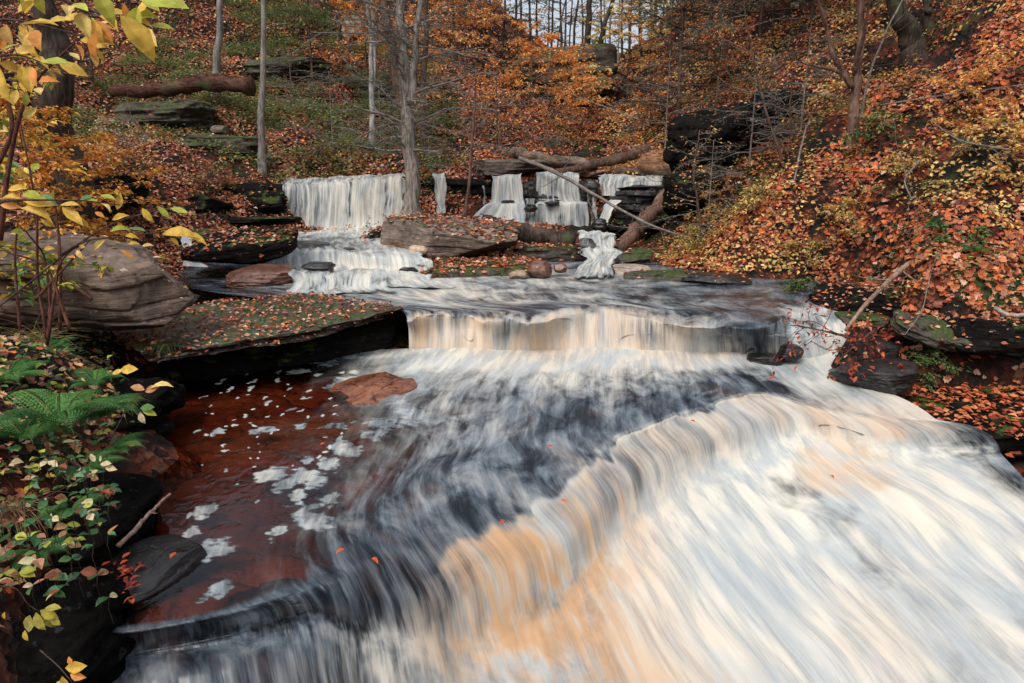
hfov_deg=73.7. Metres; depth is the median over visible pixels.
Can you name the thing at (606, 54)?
rock outcrop
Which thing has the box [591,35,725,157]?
tree
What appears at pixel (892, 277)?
fallen branch
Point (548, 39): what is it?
tree
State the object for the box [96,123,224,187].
shrub
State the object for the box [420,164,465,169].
rock slab
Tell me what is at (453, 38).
tree
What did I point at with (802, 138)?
sapling
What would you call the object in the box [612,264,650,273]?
rock
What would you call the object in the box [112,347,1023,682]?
water
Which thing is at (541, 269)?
rock
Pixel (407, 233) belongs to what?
rock slab
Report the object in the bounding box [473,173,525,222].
water
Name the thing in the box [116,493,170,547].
fallen branch
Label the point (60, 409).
fern
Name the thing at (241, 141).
rock outcrop
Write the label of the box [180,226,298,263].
rock slab
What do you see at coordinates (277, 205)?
rock ledge
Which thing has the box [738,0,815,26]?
tree
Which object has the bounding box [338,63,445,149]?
bush
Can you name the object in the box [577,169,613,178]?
rock slab
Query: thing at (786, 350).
rock
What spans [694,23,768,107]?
tree
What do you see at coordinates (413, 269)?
rock
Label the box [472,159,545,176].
rock slab
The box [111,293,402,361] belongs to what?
rock ledge
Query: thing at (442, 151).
bush
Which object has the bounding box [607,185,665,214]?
rock ledge
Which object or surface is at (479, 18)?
tree
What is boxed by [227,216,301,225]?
rock slab
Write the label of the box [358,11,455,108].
tree
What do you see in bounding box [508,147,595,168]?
log
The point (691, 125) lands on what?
rock outcrop
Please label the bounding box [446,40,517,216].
sapling
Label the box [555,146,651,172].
log
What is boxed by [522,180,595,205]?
rock ledge
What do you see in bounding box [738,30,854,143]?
bush
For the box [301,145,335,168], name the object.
shrub
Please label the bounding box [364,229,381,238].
rock
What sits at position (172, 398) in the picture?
rock
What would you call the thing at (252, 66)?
rock outcrop
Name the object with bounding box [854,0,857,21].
tree
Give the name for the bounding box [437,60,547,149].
tree
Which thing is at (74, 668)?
plant
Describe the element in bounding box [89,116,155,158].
shrub
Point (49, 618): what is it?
plant
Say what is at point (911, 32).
tree
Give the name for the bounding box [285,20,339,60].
fallen branch
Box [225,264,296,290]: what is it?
rock
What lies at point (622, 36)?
tree
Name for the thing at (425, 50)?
tree
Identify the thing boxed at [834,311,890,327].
rock slab
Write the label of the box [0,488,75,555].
grass tuft
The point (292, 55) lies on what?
bush
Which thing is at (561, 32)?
tree
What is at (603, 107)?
fallen branch
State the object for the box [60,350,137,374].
plant
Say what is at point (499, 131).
bush
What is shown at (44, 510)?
fern
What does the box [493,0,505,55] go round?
tree
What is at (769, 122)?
sapling
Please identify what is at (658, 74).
tree
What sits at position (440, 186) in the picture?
water
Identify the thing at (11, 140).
shrub
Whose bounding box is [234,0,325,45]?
tree
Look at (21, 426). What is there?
fern
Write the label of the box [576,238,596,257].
rock
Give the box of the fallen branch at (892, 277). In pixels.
[844,261,922,330]
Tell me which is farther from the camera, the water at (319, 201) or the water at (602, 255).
the water at (319, 201)
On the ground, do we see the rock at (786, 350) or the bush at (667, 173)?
the bush at (667, 173)
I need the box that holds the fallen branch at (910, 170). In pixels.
[876,126,926,236]
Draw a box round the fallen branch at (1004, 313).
[993,306,1023,317]
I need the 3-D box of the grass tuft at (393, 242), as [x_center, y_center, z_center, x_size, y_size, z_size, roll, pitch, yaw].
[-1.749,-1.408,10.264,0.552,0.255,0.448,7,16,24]
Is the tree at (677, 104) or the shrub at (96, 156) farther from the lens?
the tree at (677, 104)
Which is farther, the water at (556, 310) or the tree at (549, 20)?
the tree at (549, 20)
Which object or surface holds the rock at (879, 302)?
on the ground
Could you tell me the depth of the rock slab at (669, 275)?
9.13 m
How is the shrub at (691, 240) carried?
on the ground
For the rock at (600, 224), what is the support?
on the water at (606, 211)
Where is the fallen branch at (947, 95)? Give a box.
[880,81,1023,105]
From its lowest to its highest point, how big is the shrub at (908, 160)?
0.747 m
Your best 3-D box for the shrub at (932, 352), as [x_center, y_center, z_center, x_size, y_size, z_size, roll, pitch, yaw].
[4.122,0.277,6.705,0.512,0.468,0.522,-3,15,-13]
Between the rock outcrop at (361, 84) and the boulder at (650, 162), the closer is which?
the boulder at (650, 162)
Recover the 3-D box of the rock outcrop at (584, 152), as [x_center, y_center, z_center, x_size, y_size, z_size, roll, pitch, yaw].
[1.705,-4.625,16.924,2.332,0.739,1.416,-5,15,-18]
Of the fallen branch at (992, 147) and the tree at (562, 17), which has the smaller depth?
the fallen branch at (992, 147)
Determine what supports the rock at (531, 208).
on the water at (507, 187)
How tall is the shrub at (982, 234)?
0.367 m
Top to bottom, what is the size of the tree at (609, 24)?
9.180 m
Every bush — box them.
[242,39,342,108]
[269,71,388,154]
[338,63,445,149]
[359,78,454,177]
[417,112,504,160]
[435,88,564,159]
[485,71,587,147]
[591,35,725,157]
[630,163,670,185]
[644,137,752,236]
[697,42,806,184]
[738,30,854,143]
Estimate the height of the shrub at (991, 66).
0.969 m
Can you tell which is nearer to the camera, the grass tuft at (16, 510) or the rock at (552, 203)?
the grass tuft at (16, 510)
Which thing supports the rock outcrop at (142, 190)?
on the ground
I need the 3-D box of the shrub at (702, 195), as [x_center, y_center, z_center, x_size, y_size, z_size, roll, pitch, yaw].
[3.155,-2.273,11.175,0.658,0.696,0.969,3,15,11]
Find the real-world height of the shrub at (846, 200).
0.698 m
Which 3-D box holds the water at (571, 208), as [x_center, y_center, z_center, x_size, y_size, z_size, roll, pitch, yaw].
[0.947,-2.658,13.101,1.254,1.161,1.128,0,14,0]
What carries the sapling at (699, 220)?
on the ground
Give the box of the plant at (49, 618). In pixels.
[0,585,60,640]
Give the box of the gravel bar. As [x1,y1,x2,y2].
[419,258,533,277]
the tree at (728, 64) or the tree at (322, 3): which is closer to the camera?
the tree at (728, 64)
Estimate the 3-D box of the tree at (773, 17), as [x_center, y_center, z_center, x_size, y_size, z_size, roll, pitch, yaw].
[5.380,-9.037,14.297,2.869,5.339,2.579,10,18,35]
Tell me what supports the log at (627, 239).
on the ground
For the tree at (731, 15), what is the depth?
16.55 m
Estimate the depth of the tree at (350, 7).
17.16 m
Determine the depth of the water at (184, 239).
9.14 m
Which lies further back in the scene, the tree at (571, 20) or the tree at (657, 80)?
the tree at (571, 20)
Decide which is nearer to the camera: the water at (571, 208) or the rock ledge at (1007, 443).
the rock ledge at (1007, 443)
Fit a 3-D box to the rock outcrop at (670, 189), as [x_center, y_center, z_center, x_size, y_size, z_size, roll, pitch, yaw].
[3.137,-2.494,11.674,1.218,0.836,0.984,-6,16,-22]
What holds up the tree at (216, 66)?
on the ground
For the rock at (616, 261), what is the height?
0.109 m
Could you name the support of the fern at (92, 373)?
on the ground
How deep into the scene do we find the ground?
9.82 m
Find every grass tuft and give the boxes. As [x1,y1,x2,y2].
[0,314,91,347]
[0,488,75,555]
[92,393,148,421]
[146,342,180,361]
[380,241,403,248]
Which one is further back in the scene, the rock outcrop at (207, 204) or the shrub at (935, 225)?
the rock outcrop at (207, 204)
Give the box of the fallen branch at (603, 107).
[555,85,639,131]
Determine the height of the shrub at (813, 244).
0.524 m
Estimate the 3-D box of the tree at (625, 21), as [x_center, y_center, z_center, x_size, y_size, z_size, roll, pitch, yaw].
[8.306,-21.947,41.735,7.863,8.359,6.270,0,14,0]
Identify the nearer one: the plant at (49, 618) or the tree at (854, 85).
the plant at (49, 618)
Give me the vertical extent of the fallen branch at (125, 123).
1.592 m
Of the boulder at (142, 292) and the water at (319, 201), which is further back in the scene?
the water at (319, 201)
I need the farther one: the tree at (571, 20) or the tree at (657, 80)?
the tree at (571, 20)
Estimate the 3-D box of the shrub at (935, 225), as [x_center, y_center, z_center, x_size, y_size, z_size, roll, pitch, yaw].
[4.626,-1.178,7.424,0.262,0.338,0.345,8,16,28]
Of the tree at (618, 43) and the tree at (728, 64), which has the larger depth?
the tree at (618, 43)
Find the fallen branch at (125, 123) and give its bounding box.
[108,94,131,144]
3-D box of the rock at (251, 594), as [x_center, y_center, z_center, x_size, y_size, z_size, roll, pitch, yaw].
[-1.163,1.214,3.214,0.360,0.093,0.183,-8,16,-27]
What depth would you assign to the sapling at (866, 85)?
9.52 m
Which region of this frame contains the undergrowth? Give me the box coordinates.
[0,0,1023,560]
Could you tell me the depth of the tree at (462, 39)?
20.12 m
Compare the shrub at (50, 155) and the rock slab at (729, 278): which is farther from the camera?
the rock slab at (729, 278)
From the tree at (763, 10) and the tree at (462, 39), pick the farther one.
the tree at (462, 39)
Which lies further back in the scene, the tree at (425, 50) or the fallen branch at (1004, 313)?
the tree at (425, 50)
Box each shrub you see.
[0,11,92,345]
[0,65,168,263]
[0,76,153,239]
[0,116,113,305]
[5,130,187,242]
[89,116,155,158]
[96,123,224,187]
[192,159,241,194]
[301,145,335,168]
[671,224,723,252]
[683,181,726,221]
[730,185,787,215]
[765,237,830,272]
[779,276,820,291]
[816,196,869,249]
[839,107,918,157]
[860,146,950,199]
[902,48,1018,125]
[902,346,971,391]
[925,217,952,242]
[951,114,1023,183]
[957,224,993,245]
[973,13,1023,79]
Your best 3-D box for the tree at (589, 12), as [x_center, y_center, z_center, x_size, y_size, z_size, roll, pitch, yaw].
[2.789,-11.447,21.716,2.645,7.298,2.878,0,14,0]
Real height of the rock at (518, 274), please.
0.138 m
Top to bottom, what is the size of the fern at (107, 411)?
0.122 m
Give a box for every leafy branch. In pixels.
[0,0,188,106]
[0,184,209,306]
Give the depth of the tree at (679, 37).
20.39 m
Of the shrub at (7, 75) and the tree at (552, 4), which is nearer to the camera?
the shrub at (7, 75)
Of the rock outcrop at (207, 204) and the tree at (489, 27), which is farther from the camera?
the tree at (489, 27)
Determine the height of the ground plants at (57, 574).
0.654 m
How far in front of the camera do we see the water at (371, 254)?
9.80 m
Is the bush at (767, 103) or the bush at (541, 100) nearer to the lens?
the bush at (767, 103)
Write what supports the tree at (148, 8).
on the ground
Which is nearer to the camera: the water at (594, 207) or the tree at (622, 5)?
the water at (594, 207)
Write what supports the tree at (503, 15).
on the ground
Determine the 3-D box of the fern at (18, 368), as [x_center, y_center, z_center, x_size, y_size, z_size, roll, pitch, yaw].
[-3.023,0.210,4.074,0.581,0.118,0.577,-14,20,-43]
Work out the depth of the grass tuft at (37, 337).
4.97 m
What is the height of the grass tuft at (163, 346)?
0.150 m
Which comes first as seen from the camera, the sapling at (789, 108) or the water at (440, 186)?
the sapling at (789, 108)
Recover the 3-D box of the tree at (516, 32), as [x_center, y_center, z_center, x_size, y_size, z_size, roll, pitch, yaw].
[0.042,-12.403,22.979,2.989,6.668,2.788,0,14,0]
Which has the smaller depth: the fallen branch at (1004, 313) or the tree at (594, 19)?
the fallen branch at (1004, 313)
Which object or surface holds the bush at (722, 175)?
on the ground
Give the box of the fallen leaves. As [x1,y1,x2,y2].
[0,0,1023,627]
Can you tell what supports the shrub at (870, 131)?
on the ground
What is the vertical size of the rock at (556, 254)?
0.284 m
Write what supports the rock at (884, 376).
on the ground
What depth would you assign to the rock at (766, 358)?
6.72 m
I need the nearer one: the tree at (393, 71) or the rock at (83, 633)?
the rock at (83, 633)
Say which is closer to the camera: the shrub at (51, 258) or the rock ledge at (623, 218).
the shrub at (51, 258)
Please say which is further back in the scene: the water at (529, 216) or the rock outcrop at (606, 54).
the rock outcrop at (606, 54)
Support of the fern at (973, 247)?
on the ground
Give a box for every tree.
[0,0,61,72]
[31,0,122,236]
[31,0,137,96]
[70,0,199,48]
[129,0,154,32]
[209,0,233,102]
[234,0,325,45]
[250,0,367,81]
[250,0,379,20]
[257,0,322,178]
[302,0,422,76]
[305,0,341,40]
[306,0,517,214]
[349,0,424,148]
[357,0,421,146]
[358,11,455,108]
[407,0,481,160]
[409,0,513,48]
[410,0,556,44]
[411,0,532,74]
[435,0,455,63]
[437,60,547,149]
[445,0,497,36]
[470,0,517,73]
[481,20,595,102]
[489,38,635,107]
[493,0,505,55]
[503,0,577,42]
[509,0,599,46]
[522,0,531,45]
[522,0,537,48]
[523,57,633,138]
[526,90,614,156]
[533,0,561,47]
[541,0,574,46]
[547,0,575,47]
[553,0,565,46]
[558,0,643,44]
[563,0,583,44]
[569,0,585,46]
[570,0,585,44]
[576,0,673,98]
[578,0,608,44]
[585,0,624,43]
[591,1,668,37]
[595,0,681,42]
[598,0,633,26]
[598,0,657,43]
[605,0,783,130]
[611,3,641,42]
[615,0,720,73]
[617,0,627,64]
[620,75,667,133]
[621,0,627,62]
[628,35,708,134]
[637,0,767,39]
[648,0,696,31]
[668,0,815,57]
[677,1,704,68]
[689,0,706,40]
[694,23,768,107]
[715,0,735,34]
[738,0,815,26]
[751,0,922,150]
[769,2,797,38]
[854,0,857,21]
[876,0,933,38]
[886,0,928,70]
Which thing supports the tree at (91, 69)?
on the ground
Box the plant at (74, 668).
[39,649,86,682]
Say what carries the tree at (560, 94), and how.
on the ground
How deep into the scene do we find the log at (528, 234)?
11.08 m
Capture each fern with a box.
[0,358,55,384]
[0,389,141,439]
[0,417,79,441]
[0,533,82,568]
[28,337,80,351]
[36,493,112,522]
[53,449,130,481]
[63,368,128,388]
[70,393,147,430]
[84,432,148,461]
[955,244,996,252]
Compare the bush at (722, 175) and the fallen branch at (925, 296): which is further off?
the bush at (722, 175)
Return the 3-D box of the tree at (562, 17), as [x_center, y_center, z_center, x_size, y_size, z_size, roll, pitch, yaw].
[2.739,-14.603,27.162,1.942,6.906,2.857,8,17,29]
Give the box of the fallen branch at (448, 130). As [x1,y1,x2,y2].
[416,114,479,140]
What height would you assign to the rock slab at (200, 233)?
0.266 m
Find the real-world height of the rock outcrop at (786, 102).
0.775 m
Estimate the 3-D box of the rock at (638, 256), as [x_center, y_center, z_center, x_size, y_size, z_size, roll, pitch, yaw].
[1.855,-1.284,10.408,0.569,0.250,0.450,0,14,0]
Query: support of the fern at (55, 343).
on the ground
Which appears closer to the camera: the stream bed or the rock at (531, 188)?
the stream bed
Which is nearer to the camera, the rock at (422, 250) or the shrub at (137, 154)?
the rock at (422, 250)
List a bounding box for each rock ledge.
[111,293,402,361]
[152,315,395,386]
[219,182,287,214]
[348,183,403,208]
[421,177,492,199]
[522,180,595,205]
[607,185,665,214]
[607,213,669,241]
[905,386,1023,462]
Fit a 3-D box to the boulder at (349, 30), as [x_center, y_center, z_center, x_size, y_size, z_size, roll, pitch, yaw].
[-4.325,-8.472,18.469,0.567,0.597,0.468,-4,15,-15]
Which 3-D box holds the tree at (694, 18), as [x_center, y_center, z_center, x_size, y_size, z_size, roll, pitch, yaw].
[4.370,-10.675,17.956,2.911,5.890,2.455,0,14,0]
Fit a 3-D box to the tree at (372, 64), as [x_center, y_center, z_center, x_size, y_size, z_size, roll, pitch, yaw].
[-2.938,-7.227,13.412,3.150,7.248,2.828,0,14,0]
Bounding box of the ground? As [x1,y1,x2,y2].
[0,0,1023,682]
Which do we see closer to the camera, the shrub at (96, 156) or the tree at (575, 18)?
the shrub at (96, 156)
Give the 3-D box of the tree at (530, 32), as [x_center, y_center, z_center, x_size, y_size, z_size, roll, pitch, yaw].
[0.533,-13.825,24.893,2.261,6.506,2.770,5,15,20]
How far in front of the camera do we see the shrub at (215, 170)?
12.03 m
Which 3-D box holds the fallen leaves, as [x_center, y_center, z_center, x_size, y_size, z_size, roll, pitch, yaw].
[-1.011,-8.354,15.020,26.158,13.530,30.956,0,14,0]
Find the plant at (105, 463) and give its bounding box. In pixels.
[40,454,116,499]
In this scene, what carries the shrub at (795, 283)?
on the ground
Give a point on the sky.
(555, 15)
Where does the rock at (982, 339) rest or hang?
on the ground
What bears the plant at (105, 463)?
attached to the ground plants at (57, 574)
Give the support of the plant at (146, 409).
on the ground
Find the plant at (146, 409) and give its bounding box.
[110,381,172,439]
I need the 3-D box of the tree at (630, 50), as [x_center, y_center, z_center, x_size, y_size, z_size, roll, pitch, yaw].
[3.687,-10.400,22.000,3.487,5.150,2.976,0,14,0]
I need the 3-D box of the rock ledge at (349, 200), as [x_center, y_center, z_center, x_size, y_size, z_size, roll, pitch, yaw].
[-3.312,-2.639,13.524,2.969,1.058,0.847,0,14,0]
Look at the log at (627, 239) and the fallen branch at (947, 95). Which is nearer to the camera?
the fallen branch at (947, 95)
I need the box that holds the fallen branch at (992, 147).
[919,120,1019,167]
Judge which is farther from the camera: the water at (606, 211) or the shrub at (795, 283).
the water at (606, 211)
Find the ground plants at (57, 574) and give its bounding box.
[0,335,121,623]
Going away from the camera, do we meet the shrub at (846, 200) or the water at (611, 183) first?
the shrub at (846, 200)
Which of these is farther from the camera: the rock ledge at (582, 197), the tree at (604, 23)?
the tree at (604, 23)
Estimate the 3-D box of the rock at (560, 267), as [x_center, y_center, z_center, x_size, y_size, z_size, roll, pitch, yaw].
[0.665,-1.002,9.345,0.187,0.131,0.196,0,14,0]
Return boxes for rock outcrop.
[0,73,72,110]
[36,171,152,206]
[112,99,217,132]
[136,133,267,155]
[184,192,233,213]
[243,57,332,79]
[327,74,394,100]
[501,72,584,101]
[510,43,617,81]
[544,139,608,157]
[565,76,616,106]
[662,171,725,219]
[663,102,776,177]
[747,88,818,126]
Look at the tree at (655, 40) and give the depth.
19.26 m
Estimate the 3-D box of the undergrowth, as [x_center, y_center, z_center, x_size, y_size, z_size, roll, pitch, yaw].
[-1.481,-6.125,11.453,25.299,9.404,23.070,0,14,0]
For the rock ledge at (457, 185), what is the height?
1.015 m
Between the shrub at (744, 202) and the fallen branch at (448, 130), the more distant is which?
the fallen branch at (448, 130)
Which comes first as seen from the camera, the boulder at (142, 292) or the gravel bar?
the boulder at (142, 292)
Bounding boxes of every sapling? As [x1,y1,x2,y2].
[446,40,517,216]
[660,126,730,240]
[672,0,818,166]
[744,70,838,151]
[763,56,839,179]
[859,0,915,117]
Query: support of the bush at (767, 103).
on the ground
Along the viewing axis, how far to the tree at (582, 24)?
27.69 m
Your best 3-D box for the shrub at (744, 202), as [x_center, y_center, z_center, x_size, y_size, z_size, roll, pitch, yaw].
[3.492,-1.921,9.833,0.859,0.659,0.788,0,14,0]
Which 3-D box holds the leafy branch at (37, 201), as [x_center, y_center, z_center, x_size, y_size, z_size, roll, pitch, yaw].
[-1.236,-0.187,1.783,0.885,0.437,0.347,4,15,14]
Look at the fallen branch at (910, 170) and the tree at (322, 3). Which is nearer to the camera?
the fallen branch at (910, 170)
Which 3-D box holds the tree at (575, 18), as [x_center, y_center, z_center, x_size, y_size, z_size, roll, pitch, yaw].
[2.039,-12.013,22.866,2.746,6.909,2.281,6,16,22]
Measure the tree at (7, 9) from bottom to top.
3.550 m
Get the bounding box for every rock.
[14,566,138,682]
[47,473,162,567]
[108,377,185,417]
[109,396,174,437]
[210,125,229,134]
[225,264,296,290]
[227,578,297,607]
[297,240,330,248]
[301,261,335,279]
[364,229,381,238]
[399,267,417,271]
[409,245,427,254]
[501,200,514,203]
[509,270,526,278]
[513,244,576,261]
[524,204,537,211]
[527,183,535,196]
[527,260,551,278]
[545,201,559,204]
[554,263,566,272]
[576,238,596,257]
[582,179,599,195]
[591,218,607,232]
[612,258,619,264]
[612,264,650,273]
[617,248,653,262]
[746,352,784,365]
[777,343,803,360]
[808,283,902,318]
[828,356,918,395]
[849,331,901,357]
[890,309,969,353]
[946,317,1023,359]
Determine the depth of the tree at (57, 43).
7.63 m
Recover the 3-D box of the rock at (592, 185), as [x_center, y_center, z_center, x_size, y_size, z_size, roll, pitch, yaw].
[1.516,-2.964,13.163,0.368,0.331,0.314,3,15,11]
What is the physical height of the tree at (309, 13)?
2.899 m
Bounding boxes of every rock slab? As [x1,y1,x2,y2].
[106,534,210,610]
[169,229,213,241]
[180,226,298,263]
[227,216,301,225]
[329,372,416,407]
[380,215,519,259]
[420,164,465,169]
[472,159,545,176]
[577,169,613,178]
[623,270,689,280]
[680,272,751,284]
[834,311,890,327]
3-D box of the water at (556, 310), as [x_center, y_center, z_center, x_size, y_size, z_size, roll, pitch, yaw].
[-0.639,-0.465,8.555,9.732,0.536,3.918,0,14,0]
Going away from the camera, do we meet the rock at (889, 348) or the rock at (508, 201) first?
the rock at (889, 348)
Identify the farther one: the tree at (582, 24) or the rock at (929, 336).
the tree at (582, 24)
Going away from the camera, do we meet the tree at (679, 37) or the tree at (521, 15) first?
the tree at (679, 37)
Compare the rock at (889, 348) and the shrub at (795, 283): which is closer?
the rock at (889, 348)
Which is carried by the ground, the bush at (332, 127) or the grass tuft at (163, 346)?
the bush at (332, 127)
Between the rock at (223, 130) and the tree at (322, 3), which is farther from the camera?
the tree at (322, 3)
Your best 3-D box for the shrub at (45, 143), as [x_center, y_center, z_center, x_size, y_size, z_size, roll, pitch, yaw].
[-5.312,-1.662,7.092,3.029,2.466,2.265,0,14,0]
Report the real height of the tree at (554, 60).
2.334 m
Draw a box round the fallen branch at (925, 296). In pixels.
[905,250,937,334]
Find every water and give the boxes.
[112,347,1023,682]
[177,262,846,358]
[181,236,207,266]
[263,231,455,288]
[282,173,404,232]
[286,268,395,294]
[432,173,446,212]
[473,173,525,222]
[525,198,535,226]
[534,171,588,226]
[573,230,622,277]
[591,198,597,223]
[598,174,662,195]
[600,200,620,224]
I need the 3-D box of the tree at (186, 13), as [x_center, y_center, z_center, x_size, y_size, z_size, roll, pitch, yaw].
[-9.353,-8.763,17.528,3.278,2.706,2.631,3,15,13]
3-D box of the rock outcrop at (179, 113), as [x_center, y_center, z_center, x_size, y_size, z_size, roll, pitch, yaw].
[-6.934,-4.549,13.913,2.178,0.640,1.391,3,15,13]
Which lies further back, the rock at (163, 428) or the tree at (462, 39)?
the tree at (462, 39)
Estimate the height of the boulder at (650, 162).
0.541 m
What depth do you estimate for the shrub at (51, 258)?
4.99 m
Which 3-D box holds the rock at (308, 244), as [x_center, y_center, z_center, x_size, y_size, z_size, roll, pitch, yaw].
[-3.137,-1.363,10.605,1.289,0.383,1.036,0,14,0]
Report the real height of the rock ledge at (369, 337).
0.463 m
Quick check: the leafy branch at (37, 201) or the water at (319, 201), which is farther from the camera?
the water at (319, 201)
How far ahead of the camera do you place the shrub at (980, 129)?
7.91 m
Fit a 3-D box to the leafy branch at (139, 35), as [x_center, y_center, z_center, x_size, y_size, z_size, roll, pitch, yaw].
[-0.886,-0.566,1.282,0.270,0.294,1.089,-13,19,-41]
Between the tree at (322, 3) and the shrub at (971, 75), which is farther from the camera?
the tree at (322, 3)
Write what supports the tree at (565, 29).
on the ground
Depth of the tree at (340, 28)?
19.29 m
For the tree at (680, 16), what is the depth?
17.48 m
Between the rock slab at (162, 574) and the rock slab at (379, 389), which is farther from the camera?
the rock slab at (379, 389)
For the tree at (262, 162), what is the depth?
12.84 m
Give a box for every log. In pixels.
[107,73,255,98]
[480,213,576,245]
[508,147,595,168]
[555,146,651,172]
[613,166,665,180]
[613,189,663,251]
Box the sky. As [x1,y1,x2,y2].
[491,0,674,52]
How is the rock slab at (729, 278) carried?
on the water at (556, 310)
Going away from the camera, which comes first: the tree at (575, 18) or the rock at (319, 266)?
the rock at (319, 266)
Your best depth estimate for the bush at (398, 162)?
13.44 m
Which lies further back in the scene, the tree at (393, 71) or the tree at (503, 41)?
the tree at (503, 41)
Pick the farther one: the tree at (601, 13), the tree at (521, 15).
the tree at (521, 15)
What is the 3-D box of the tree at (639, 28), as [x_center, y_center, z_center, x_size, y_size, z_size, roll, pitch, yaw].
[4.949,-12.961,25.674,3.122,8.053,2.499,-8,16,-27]
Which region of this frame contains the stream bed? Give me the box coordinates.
[134,369,437,623]
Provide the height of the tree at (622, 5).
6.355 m
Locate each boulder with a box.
[0,230,199,331]
[341,16,361,39]
[638,150,671,176]
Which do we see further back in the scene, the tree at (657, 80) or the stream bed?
the tree at (657, 80)
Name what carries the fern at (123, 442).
on the ground
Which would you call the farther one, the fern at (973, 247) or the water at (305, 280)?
the water at (305, 280)
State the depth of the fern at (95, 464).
3.50 m
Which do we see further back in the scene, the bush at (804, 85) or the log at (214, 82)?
the log at (214, 82)
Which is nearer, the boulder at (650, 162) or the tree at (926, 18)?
the tree at (926, 18)
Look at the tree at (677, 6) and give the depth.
23.82 m
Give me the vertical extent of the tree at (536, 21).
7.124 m

